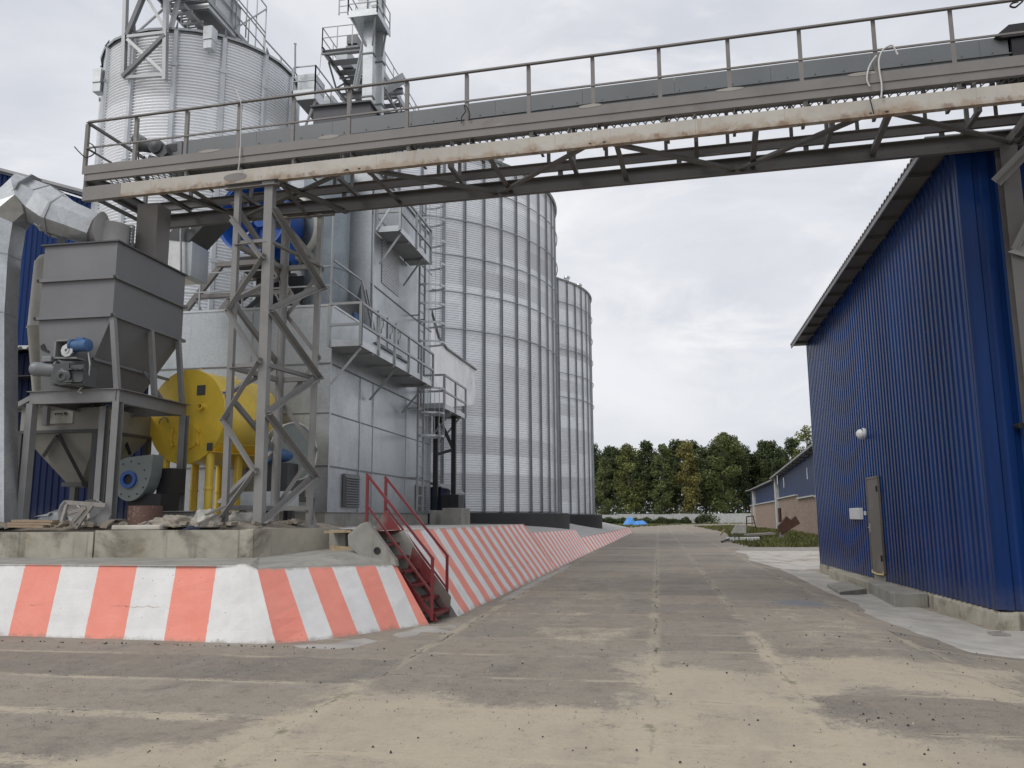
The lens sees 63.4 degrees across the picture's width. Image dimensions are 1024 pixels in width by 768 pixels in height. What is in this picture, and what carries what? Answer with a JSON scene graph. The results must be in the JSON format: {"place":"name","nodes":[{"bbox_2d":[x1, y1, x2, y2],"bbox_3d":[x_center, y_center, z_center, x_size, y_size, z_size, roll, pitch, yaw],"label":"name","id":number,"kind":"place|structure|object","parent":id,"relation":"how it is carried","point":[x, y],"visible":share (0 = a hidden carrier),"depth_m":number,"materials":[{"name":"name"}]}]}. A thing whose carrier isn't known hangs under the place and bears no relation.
{"place":"outdoors","nodes":[
{"label":"outdoors","id":0,"kind":"place"},
{"bbox_2d":[168,223,231,284],"bbox_3d":[-7.171,-3.122,18.937,1.300,1.507,0.855,-2,-9,10],"label":"intake hood","id":1,"kind":"object","parent":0,"point":[189,248],"visible":0.56,"depth_m":18.73,"materials":[{"name":"white metal"}]},
{"bbox_2d":[292,43,343,125],"bbox_3d":[-6.705,-9.677,29.970,0.867,3.319,4.250,-2,-9,10],"label":"access stage","id":2,"kind":"object","parent":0,"point":[309,82],"visible":0.53,"depth_m":28.32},
{"bbox_2d":[216,564,570,648],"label":"pavement","id":3,"kind":"structure","parent":0,"point":[363,641],"depth_m":11.63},
{"bbox_2d":[428,482,465,522],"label":"blue shed","id":4,"kind":"structure","parent":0,"point":[444,489],"depth_m":29.07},
{"bbox_2d":[0,523,1023,767],"bbox_3d":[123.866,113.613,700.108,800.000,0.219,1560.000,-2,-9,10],"label":"ground","id":5,"kind":"structure","parent":0,"point":[648,593],"depth_m":7.88,"materials":[{"name":"beige concrete"}]},
{"bbox_2d":[0,168,90,353],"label":"blue hall","id":6,"kind":"structure","parent":5,"relation":"on","point":[35,239],"depth_m":28.20,"materials":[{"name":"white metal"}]},
{"bbox_2d":[0,564,428,643],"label":"painted retaining wall","id":7,"kind":"structure","parent":5,"relation":"on","point":[244,603],"depth_m":11.46,"materials":[{"name":"white paint"}]},
{"bbox_2d":[0,549,390,568],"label":"concrete ledge","id":8,"kind":"object","parent":7,"relation":"on","point":[323,558],"visible":0.86,"depth_m":12.49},
{"bbox_2d":[0,528,338,557],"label":"concrete kerb wall","id":9,"kind":"structure","parent":8,"relation":"on","point":[251,543],"depth_m":13.45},
{"bbox_2d":[331,545,353,550],"bbox_3d":[-2.686,2.701,13.331,0.693,0.191,0.047,-8,-12,40],"label":"plywood board","id":10,"kind":"object","parent":8,"relation":"on","point":[333,547],"visible":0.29,"depth_m":13.39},
{"bbox_2d":[348,522,398,565],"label":"concrete cheek slab","id":11,"kind":"structure","parent":8,"relation":"on","point":[365,539],"depth_m":12.86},
{"bbox_2d":[71,522,627,537],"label":"concrete platform","id":12,"kind":"structure","parent":5,"relation":"on","point":[582,531],"depth_m":34.13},
{"bbox_2d":[7,525,49,527],"bbox_3d":[-8.296,2.445,14.220,0.729,0.050,0.160,-3,-9,14],"label":"plank","id":13,"kind":"object","parent":12,"relation":"on","point":[30,526],"visible":0.93,"depth_m":14.13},
{"bbox_2d":[7,522,57,524],"bbox_3d":[-8.249,2.402,14.239,0.883,0.050,0.160,-2,-9,13],"label":"plank","id":14,"kind":"object","parent":13,"relation":"on","point":[20,523],"visible":1,"depth_m":14.18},
{"bbox_2d":[11,520,58,521],"bbox_3d":[-8.209,2.360,14.259,0.840,0.050,0.160,-2,-9,13],"label":"plank","id":15,"kind":"object","parent":14,"relation":"on","point":[34,520],"visible":0.93,"depth_m":14.18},
{"bbox_2d":[0,173,99,529],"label":"galvanised duct","id":16,"kind":"object","parent":12,"relation":"on","point":[26,202],"visible":0.88,"depth_m":15.41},
{"bbox_2d":[18,345,148,520],"bbox_3d":[-18.172,1.451,25.344,19.540,5.807,4.506,-2,-9,10],"label":"lean to","id":17,"kind":"object","parent":12,"relation":"on","point":[49,493],"visible":0.03,"depth_m":22.55,"materials":[{"name":"blue metal"}]},
{"bbox_2d":[58,500,111,528],"bbox_3d":[-7.363,2.241,14.220,1.007,0.500,0.172,-2,-9,10],"label":"broken frame","id":18,"kind":"object","parent":12,"relation":"on","point":[83,512],"visible":0.85,"depth_m":14.20,"materials":[{"name":"grey metal"}]},
{"bbox_2d":[112,525,167,529],"bbox_3d":[-6.248,2.407,13.905,0.889,0.080,0.250,-2,-9,10],"label":"concrete slab","id":19,"kind":"object","parent":12,"relation":"on","point":[137,527],"depth_m":13.79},
{"bbox_2d":[0,518,348,531],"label":"rubble ground","id":20,"kind":"structure","parent":12,"relation":"on","point":[275,525],"depth_m":14.42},
{"bbox_2d":[34,509,67,519],"bbox_3d":[-8.218,2.339,14.803,0.498,0.201,0.300,-2,-9,10],"label":"sheet metal scrap","id":21,"kind":"object","parent":20,"relation":"on","point":[52,515],"visible":0.64,"depth_m":14.69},
{"bbox_2d":[67,505,84,522],"bbox_3d":[-7.669,2.312,14.575,0.439,0.405,0.210,-6,-11,31],"label":"lamp dish","id":22,"kind":"object","parent":20,"relation":"on","point":[71,508],"visible":0.2,"depth_m":14.65,"materials":[{"name":"white metal"}]},
{"bbox_2d":[18,396,151,520],"bbox_3d":[-8.863,1.544,16.576,3.224,2.525,2.420,-2,-9,10],"label":"dust filter","id":23,"kind":"object","parent":20,"relation":"on","point":[72,448],"visible":0.69,"depth_m":16.15,"materials":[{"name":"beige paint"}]},
{"bbox_2d":[26,238,64,425],"bbox_3d":[-9.194,-1.117,16.299,0.640,3.895,0.640,-2,-9,10],"label":"duct pipe","id":24,"kind":"object","parent":23,"relation":"on","point":[32,326],"visible":0.25,"depth_m":16.04,"materials":[{"name":"grey metal"}]},
{"bbox_2d":[80,499,103,520],"bbox_3d":[-7.309,2.244,14.521,0.517,0.434,0.322,-2,-9,10],"label":"lamp dish","id":25,"kind":"object","parent":20,"relation":"on","point":[95,511],"visible":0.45,"depth_m":14.63,"materials":[{"name":"white metal"}]},
{"bbox_2d":[14,239,189,519],"bbox_3d":[-7.723,0.023,15.934,2.000,5.100,2.812,-2,-9,10],"label":"storage bin","id":26,"kind":"object","parent":20,"relation":"on","point":[110,318],"visible":0.96,"depth_m":15.35,"materials":[{"name":"metal"}]},
{"bbox_2d":[89,211,134,246],"bbox_3d":[-7.998,-2.883,16.186,0.781,0.792,1.109,-5,-10,25],"label":"pale pipe","id":27,"kind":"object","parent":26,"relation":"on","point":[103,227],"visible":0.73,"depth_m":16.04,"materials":[{"name":"metal"}]},
{"bbox_2d":[135,203,170,263],"bbox_3d":[-7.298,-2.991,16.829,0.460,1.260,0.460,-2,-9,10],"label":"down spout","id":28,"kind":"object","parent":26,"relation":"on","point":[153,229],"visible":0.76,"depth_m":16.66,"materials":[{"name":"beige metal"}]},
{"bbox_2d":[127,506,162,524],"bbox_3d":[-6.520,2.336,14.709,0.569,0.340,0.569,-2,-9,10],"label":"steel drum section","id":29,"kind":"object","parent":20,"relation":"on","point":[137,514],"visible":0.81,"depth_m":14.47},
{"bbox_2d":[118,454,185,519],"bbox_3d":[-7.113,2.074,16.167,1.004,1.326,0.950,-2,-9,10],"label":"centrifugal fan","id":30,"kind":"object","parent":20,"relation":"on","point":[143,479],"visible":0.88,"depth_m":15.83},
{"bbox_2d":[145,517,164,524],"bbox_3d":[-6.037,2.363,14.201,0.462,0.155,0.403,-7,-11,34],"label":"sacking","id":31,"kind":"object","parent":20,"relation":"on","point":[156,520],"visible":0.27,"depth_m":14.09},
{"bbox_2d":[0,518,312,528],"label":"rubble pieces","id":32,"kind":"object","parent":20,"relation":"on","point":[109,522],"visible":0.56,"depth_m":14.01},
{"bbox_2d":[159,515,194,526],"bbox_3d":[-5.657,2.310,14.001,0.676,0.207,0.537,3,-10,-17],"label":"sacking","id":33,"kind":"object","parent":20,"relation":"on","point":[172,520],"visible":0.84,"depth_m":13.82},
{"bbox_2d":[162,511,195,517],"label":"steel beam","id":34,"kind":"structure","parent":20,"relation":"on","point":[189,513],"depth_m":15.13,"materials":[{"name":"metal"}]},
{"bbox_2d":[190,509,221,526],"bbox_3d":[-5.196,2.264,14.005,0.541,0.313,0.504,2,-10,-16],"label":"plastic sack","id":35,"kind":"object","parent":20,"relation":"on","point":[199,516],"visible":0.72,"depth_m":13.87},
{"bbox_2d":[150,368,274,516],"bbox_3d":[-6.414,1.370,18.051,2.085,3.307,2.148,-4,-10,21],"label":"boiler","id":36,"kind":"object","parent":20,"relation":"on","point":[205,398],"visible":0.59,"depth_m":17.34,"materials":[{"name":"yellow metal"}]},
{"bbox_2d":[170,423,199,448],"bbox_3d":[-6.763,1.082,17.166,0.733,0.540,0.071,-4,-10,21],"label":"door","id":37,"kind":"structure","parent":36,"relation":"in","point":[193,434],"depth_m":17.11,"materials":[{"name":"yellow metal"}]},
{"bbox_2d":[91,22,299,310],"bbox_3d":[-11.084,-3.905,28.881,6.827,17.380,6.800,-2,-9,10],"label":"grain silo","id":38,"kind":"object","parent":12,"relation":"on","point":[208,65],"visible":0.24,"depth_m":26.77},
{"bbox_2d":[120,0,180,81],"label":"trestle tower","id":39,"kind":"structure","parent":38,"relation":"attached to","point":[128,35],"depth_m":26.50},
{"bbox_2d":[157,0,296,78],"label":"catwalk","id":40,"kind":"object","parent":39,"relation":"on","point":[221,16],"visible":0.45,"depth_m":30.39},
{"bbox_2d":[229,509,252,521],"bbox_3d":[-4.811,2.415,14.745,0.735,0.359,0.556,-2,-9,10],"label":"plastic sack","id":41,"kind":"object","parent":12,"relation":"on","point":[241,515],"visible":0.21,"depth_m":14.59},
{"bbox_2d":[240,420,317,519],"bbox_3d":[-4.846,1.880,17.499,1.250,2.206,1.275,-2,-9,10],"label":"centrifugal fan","id":42,"kind":"object","parent":12,"relation":"on","point":[291,465],"visible":0.41,"depth_m":17.28},
{"bbox_2d":[216,178,348,527],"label":"lattice tower","id":43,"kind":"structure","parent":12,"relation":"on","point":[265,355],"depth_m":15.08,"materials":[{"name":"grey metal"}]},
{"bbox_2d":[148,159,466,526],"bbox_3d":[-5.153,-0.929,24.720,5.759,10.250,10.634,-2,-9,10],"label":"grain dryer","id":44,"kind":"object","parent":12,"relation":"on","point":[377,409],"visible":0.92,"depth_m":21.81,"materials":[{"name":"grey metal"}]},
{"bbox_2d":[183,187,316,310],"bbox_3d":[-6.564,-3.333,21.288,3.214,3.512,1.581,-2,-9,10],"label":"axial fan","id":45,"kind":"object","parent":44,"relation":"on","point":[249,262],"visible":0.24,"depth_m":21.09},
{"bbox_2d":[310,99,393,178],"bbox_3d":[-4.904,-6.896,25.819,1.906,2.679,2.600,-2,-9,10],"label":"steel hopper","id":46,"kind":"object","parent":44,"relation":"on","point":[334,109],"visible":0.2,"depth_m":24.84,"materials":[{"name":"grey paint"}]},
{"bbox_2d":[329,529,349,548],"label":"concrete block","id":47,"kind":"structure","parent":12,"relation":"on","point":[338,539],"depth_m":13.80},
{"bbox_2d":[338,0,405,114],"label":"bucket elevator","id":48,"kind":"object","parent":12,"relation":"on","point":[367,17],"visible":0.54,"depth_m":35.96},
{"bbox_2d":[317,24,418,114],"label":"catwalk","id":49,"kind":"object","parent":48,"relation":"attached to","point":[346,60],"visible":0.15,"depth_m":40.35,"materials":[{"name":"grey paint"}]},
{"bbox_2d":[430,510,441,524],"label":"concrete block","id":50,"kind":"structure","parent":12,"relation":"on","point":[435,517],"depth_m":25.37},
{"bbox_2d":[305,144,569,530],"bbox_3d":[-6.678,-2.935,44.518,19.160,21.980,19.160,-2,-9,10],"label":"grain silo","id":51,"kind":"object","parent":12,"relation":"on","point":[497,296],"visible":0.31,"depth_m":37.73,"materials":[{"name":"metal"}]},
{"bbox_2d":[440,494,463,509],"bbox_3d":[-2.010,4.236,27.836,0.622,1.024,0.820,-2,-9,10],"label":"steel cabinet","id":52,"kind":"object","parent":12,"relation":"on","point":[451,500],"visible":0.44,"depth_m":27.50,"materials":[{"name":"metal"}]},
{"bbox_2d":[431,310,476,509],"bbox_3d":[-2.737,1.641,31.541,2.644,7.314,7.180,-2,-9,10],"label":"conveyor hood","id":53,"kind":"object","parent":12,"relation":"on","point":[453,365],"visible":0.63,"depth_m":29.53,"materials":[{"name":"white metal"}]},
{"bbox_2d":[442,508,469,524],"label":"concrete block","id":54,"kind":"structure","parent":12,"relation":"on","point":[455,516],"depth_m":24.89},
{"bbox_2d":[556,276,601,528],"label":"grain silo","id":55,"kind":"object","parent":12,"relation":"on","point":[575,423],"visible":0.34,"depth_m":57.90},
{"bbox_2d":[365,473,450,622],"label":"steel staircase","id":56,"kind":"structure","parent":5,"relation":"on","point":[420,571],"depth_m":13.59,"materials":[{"name":"metal"}]},
{"bbox_2d":[387,524,554,616],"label":"painted retaining wall","id":57,"kind":"structure","parent":5,"relation":"on","point":[487,564],"depth_m":17.03,"materials":[{"name":"white paint"}]},
{"bbox_2d":[1,580,1019,767],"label":"pebbles","id":58,"kind":"object","parent":5,"relation":"on","point":[863,764],"visible":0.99,"depth_m":8.38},
{"bbox_2d":[530,530,588,568],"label":"painted retaining wall","id":59,"kind":"structure","parent":5,"relation":"on","point":[561,548],"depth_m":29.88,"materials":[{"name":"white paint"}]},
{"bbox_2d":[593,443,611,513],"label":"tree","id":60,"kind":"object","parent":5,"relation":"on","point":[598,451],"visible":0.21,"depth_m":209.67,"materials":[{"name":"green plant"}]},
{"bbox_2d":[595,456,614,514],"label":"tree","id":61,"kind":"object","parent":5,"relation":"on","point":[603,485],"visible":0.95,"depth_m":193.76,"materials":[{"name":"green plant"}]},
{"bbox_2d":[580,527,631,552],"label":"painted retaining wall","id":62,"kind":"structure","parent":5,"relation":"on","point":[594,542],"depth_m":47.53,"materials":[{"name":"white paint"}]},
{"bbox_2d":[597,450,614,512],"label":"tree","id":63,"kind":"object","parent":5,"relation":"on","point":[604,454],"visible":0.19,"depth_m":214.18,"materials":[{"name":"green plant"}]},
{"bbox_2d":[595,445,616,514],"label":"tree","id":64,"kind":"object","parent":5,"relation":"on","point":[609,448],"visible":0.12,"depth_m":227.68,"materials":[{"name":"green plant"}]},
{"bbox_2d":[606,447,626,511],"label":"tree","id":65,"kind":"object","parent":5,"relation":"on","point":[612,460],"visible":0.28,"depth_m":210.77,"materials":[{"name":"green plant"}]},
{"bbox_2d":[611,443,647,513],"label":"tree","id":66,"kind":"object","parent":5,"relation":"on","point":[627,450],"visible":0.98,"depth_m":195.70,"materials":[{"name":"green plant"}]},
{"bbox_2d":[623,517,646,524],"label":"tarpaulin","id":67,"kind":"object","parent":5,"relation":"on","point":[629,520],"visible":0.84,"depth_m":155.17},
{"bbox_2d":[629,439,659,512],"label":"tree","id":68,"kind":"object","parent":5,"relation":"on","point":[646,450],"visible":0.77,"depth_m":208.66,"materials":[{"name":"green plant"}]},
{"bbox_2d":[641,451,663,513],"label":"tree","id":69,"kind":"object","parent":5,"relation":"on","point":[659,466],"visible":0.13,"depth_m":216.39,"materials":[{"name":"green plant"}]},
{"bbox_2d":[647,443,675,513],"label":"tree","id":70,"kind":"object","parent":5,"relation":"on","point":[662,450],"visible":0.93,"depth_m":192.17,"materials":[{"name":"green plant"}]},
{"bbox_2d":[659,459,680,513],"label":"tree","id":71,"kind":"object","parent":5,"relation":"on","point":[671,465],"visible":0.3,"depth_m":204.37,"materials":[{"name":"green plant"}]},
{"bbox_2d":[595,487,750,514],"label":"undergrowth","id":72,"kind":"object","parent":5,"relation":"on","point":[649,509],"visible":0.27,"depth_m":206.10,"materials":[{"name":"green plant"}]},
{"bbox_2d":[602,513,750,522],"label":"concrete fence","id":73,"kind":"object","parent":5,"relation":"on","point":[734,518],"visible":0.15,"depth_m":181.59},
{"bbox_2d":[663,439,690,513],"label":"tree","id":74,"kind":"object","parent":5,"relation":"on","point":[673,444],"visible":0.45,"depth_m":204.37,"materials":[{"name":"green plant"}]},
{"bbox_2d":[671,439,702,513],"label":"tree","id":75,"kind":"object","parent":5,"relation":"on","point":[688,460],"visible":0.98,"depth_m":192.01,"materials":[{"name":"green plant"}]},
{"bbox_2d":[681,439,709,511],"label":"tree","id":76,"kind":"object","parent":5,"relation":"on","point":[697,448],"visible":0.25,"depth_m":203.54,"materials":[{"name":"green plant"}]},
{"bbox_2d":[611,522,818,546],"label":"grass","id":77,"kind":"structure","parent":5,"relation":"on","point":[793,538],"depth_m":60.43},
{"bbox_2d":[702,443,730,513],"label":"tree","id":78,"kind":"object","parent":5,"relation":"on","point":[710,466],"visible":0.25,"depth_m":209.98,"materials":[{"name":"green plant"}]},
{"bbox_2d":[699,432,746,513],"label":"tree","id":79,"kind":"object","parent":5,"relation":"on","point":[725,440],"visible":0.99,"depth_m":192.19,"materials":[{"name":"green plant"}]},
{"bbox_2d":[724,435,750,512],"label":"tree","id":80,"kind":"object","parent":5,"relation":"on","point":[735,481],"visible":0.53,"depth_m":202.43,"materials":[{"name":"green plant"}]},
{"bbox_2d":[738,451,758,510],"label":"tree","id":81,"kind":"object","parent":5,"relation":"on","point":[750,461],"visible":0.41,"depth_m":210.57,"materials":[{"name":"green plant"}]},
{"bbox_2d":[741,452,763,488],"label":"tree","id":82,"kind":"object","parent":5,"relation":"on","point":[754,456],"visible":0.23,"depth_m":210.27,"materials":[{"name":"green plant"}]},
{"bbox_2d":[751,451,777,487],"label":"tree","id":83,"kind":"object","parent":5,"relation":"on","point":[760,459],"visible":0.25,"depth_m":207.62,"materials":[{"name":"green plant"}]},
{"bbox_2d":[756,440,788,485],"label":"tree","id":84,"kind":"object","parent":5,"relation":"on","point":[776,459],"visible":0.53,"depth_m":197.24,"materials":[{"name":"green plant"}]},
{"bbox_2d":[737,551,819,569],"bbox_3d":[18.351,6.765,31.988,19.100,0.216,11.750,-2,-9,10],"label":"concrete pad","id":85,"kind":"object","parent":5,"relation":"on","point":[796,560],"visible":0.35,"depth_m":32.91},
{"bbox_2d":[739,547,818,549],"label":"strip of road","id":86,"kind":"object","parent":5,"relation":"on","point":[785,548],"visible":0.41,"depth_m":40.58,"materials":[{"name":"grey concrete"}]},
{"bbox_2d":[746,444,817,533],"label":"barn","id":87,"kind":"structure","parent":5,"relation":"on","point":[788,490],"depth_m":84.81,"materials":[{"name":"concrete"}]},
{"bbox_2d":[779,437,800,466],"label":"tree","id":88,"kind":"object","parent":5,"relation":"on","point":[792,443],"visible":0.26,"depth_m":210.03,"materials":[{"name":"green plant"}]},
{"bbox_2d":[789,425,811,459],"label":"tree","id":89,"kind":"object","parent":5,"relation":"on","point":[806,435],"visible":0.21,"depth_m":191.46,"materials":[{"name":"green plant"}]},
{"bbox_2d":[790,128,1023,630],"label":"blue hall","id":90,"kind":"structure","parent":5,"relation":"on","point":[904,335],"depth_m":15.96,"materials":[{"name":"metal"}]},
{"bbox_2d":[849,508,863,518],"bbox_3d":[9.001,3.394,21.671,0.122,0.293,1.031,-2,-9,10],"label":"meter box","id":91,"kind":"object","parent":90,"relation":"attached to","point":[855,513],"visible":1,"depth_m":21.40,"materials":[{"name":"white plastic"}]},
{"bbox_2d":[856,428,866,438],"bbox_3d":[8.741,1.242,20.758,0.229,0.280,0.280,-2,-9,10],"label":"wall lamp","id":92,"kind":"object","parent":90,"relation":"attached to","point":[860,433],"visible":1,"depth_m":20.66,"materials":[{"name":"white plastic"}]},
{"bbox_2d":[865,476,886,574],"bbox_3d":[8.734,3.387,19.973,0.114,2.285,1.099,-2,-9,10],"label":"door","id":93,"kind":"structure","parent":90,"relation":"in","point":[875,523],"depth_m":19.88,"materials":[{"name":"grey paint"}]},
{"bbox_2d":[0,0,1023,513],"label":"sky","id":94,"kind":"structure","parent":0,"point":[701,290],"materials":[{"name":"white"}]},
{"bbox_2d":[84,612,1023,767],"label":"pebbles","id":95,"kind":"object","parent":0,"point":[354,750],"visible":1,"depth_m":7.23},
{"bbox_2d":[780,569,1023,658],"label":"pavement","id":96,"kind":"structure","parent":0,"point":[961,634],"depth_m":13.39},
{"bbox_2d":[827,581,866,594],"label":"concrete slab","id":97,"kind":"structure","parent":96,"relation":"on","point":[844,588],"depth_m":19.11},
{"bbox_2d":[829,569,882,592],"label":"concrete block","id":98,"kind":"structure","parent":96,"relation":"on","point":[838,575],"depth_m":21.43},
{"bbox_2d":[868,581,928,606],"bbox_3d":[8.133,4.512,17.805,0.654,0.290,3.144,-2,-9,10],"label":"concrete block","id":99,"kind":"object","parent":96,"relation":"on","point":[894,595],"depth_m":16.55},
{"bbox_2d":[992,115,1023,429],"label":"support column","id":100,"kind":"structure","parent":96,"relation":"on","point":[1009,160],"depth_m":13.53,"materials":[{"name":"grey metal"}]},
{"bbox_2d":[82,0,1023,228],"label":"conveyor bridge","id":101,"kind":"structure","parent":100,"relation":"on","point":[98,187],"depth_m":14.38,"materials":[{"name":"beige metal"}]},
{"bbox_2d":[235,89,241,170],"bbox_3d":[-5.072,-4.697,15.300,0.177,1.613,0.022,-2,-9,13],"label":"cable","id":102,"kind":"object","parent":101,"relation":"attached to","point":[240,129],"visible":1,"depth_m":15.28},
{"bbox_2d":[131,23,1023,207],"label":"belt conveyor","id":103,"kind":"object","parent":101,"relation":"on","point":[997,47],"visible":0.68,"depth_m":14.76,"materials":[{"name":"grey metal"}]},
{"bbox_2d":[878,44,897,97],"bbox_3d":[5.793,-4.811,12.727,0.309,0.856,0.028,-2,-9,13],"label":"cable","id":104,"kind":"object","parent":101,"relation":"attached to","point":[893,46],"visible":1,"depth_m":12.75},
{"label":"grass ground","id":105,"kind":"structure","parent":0,"visible":0},
{"bbox_2d":[602,517,626,523],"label":"bush","id":106,"kind":"object","parent":105,"relation":"on","point":[611,520],"visible":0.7,"depth_m":179.36,"materials":[{"name":"green plant"}]},
{"bbox_2d":[638,517,669,523],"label":"bush","id":107,"kind":"object","parent":105,"relation":"on","point":[662,520],"visible":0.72,"depth_m":177.60,"materials":[{"name":"green plant"}]},
{"bbox_2d":[649,518,682,523],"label":"bush","id":108,"kind":"object","parent":105,"relation":"on","point":[673,520],"visible":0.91,"depth_m":177.10,"materials":[{"name":"green plant"}]},
{"bbox_2d":[697,513,720,523],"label":"bush","id":109,"kind":"object","parent":105,"relation":"on","point":[703,518],"visible":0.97,"depth_m":175.00,"materials":[{"name":"green plant"}]},
{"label":"grass ground","id":110,"kind":"structure","parent":0,"visible":0},
{"bbox_2d":[731,524,746,533],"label":"concrete slab","id":111,"kind":"object","parent":110,"relation":"on","point":[739,528],"depth_m":71.12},
{"bbox_2d":[725,537,759,541],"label":"pipe","id":112,"kind":"object","parent":110,"relation":"on","point":[736,538],"visible":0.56,"depth_m":50.53,"materials":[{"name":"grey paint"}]},
{"bbox_2d":[777,516,799,537],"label":"rusty hopper","id":113,"kind":"object","parent":110,"relation":"on","point":[786,523],"visible":0.85,"depth_m":54.91,"materials":[{"name":"metal"}]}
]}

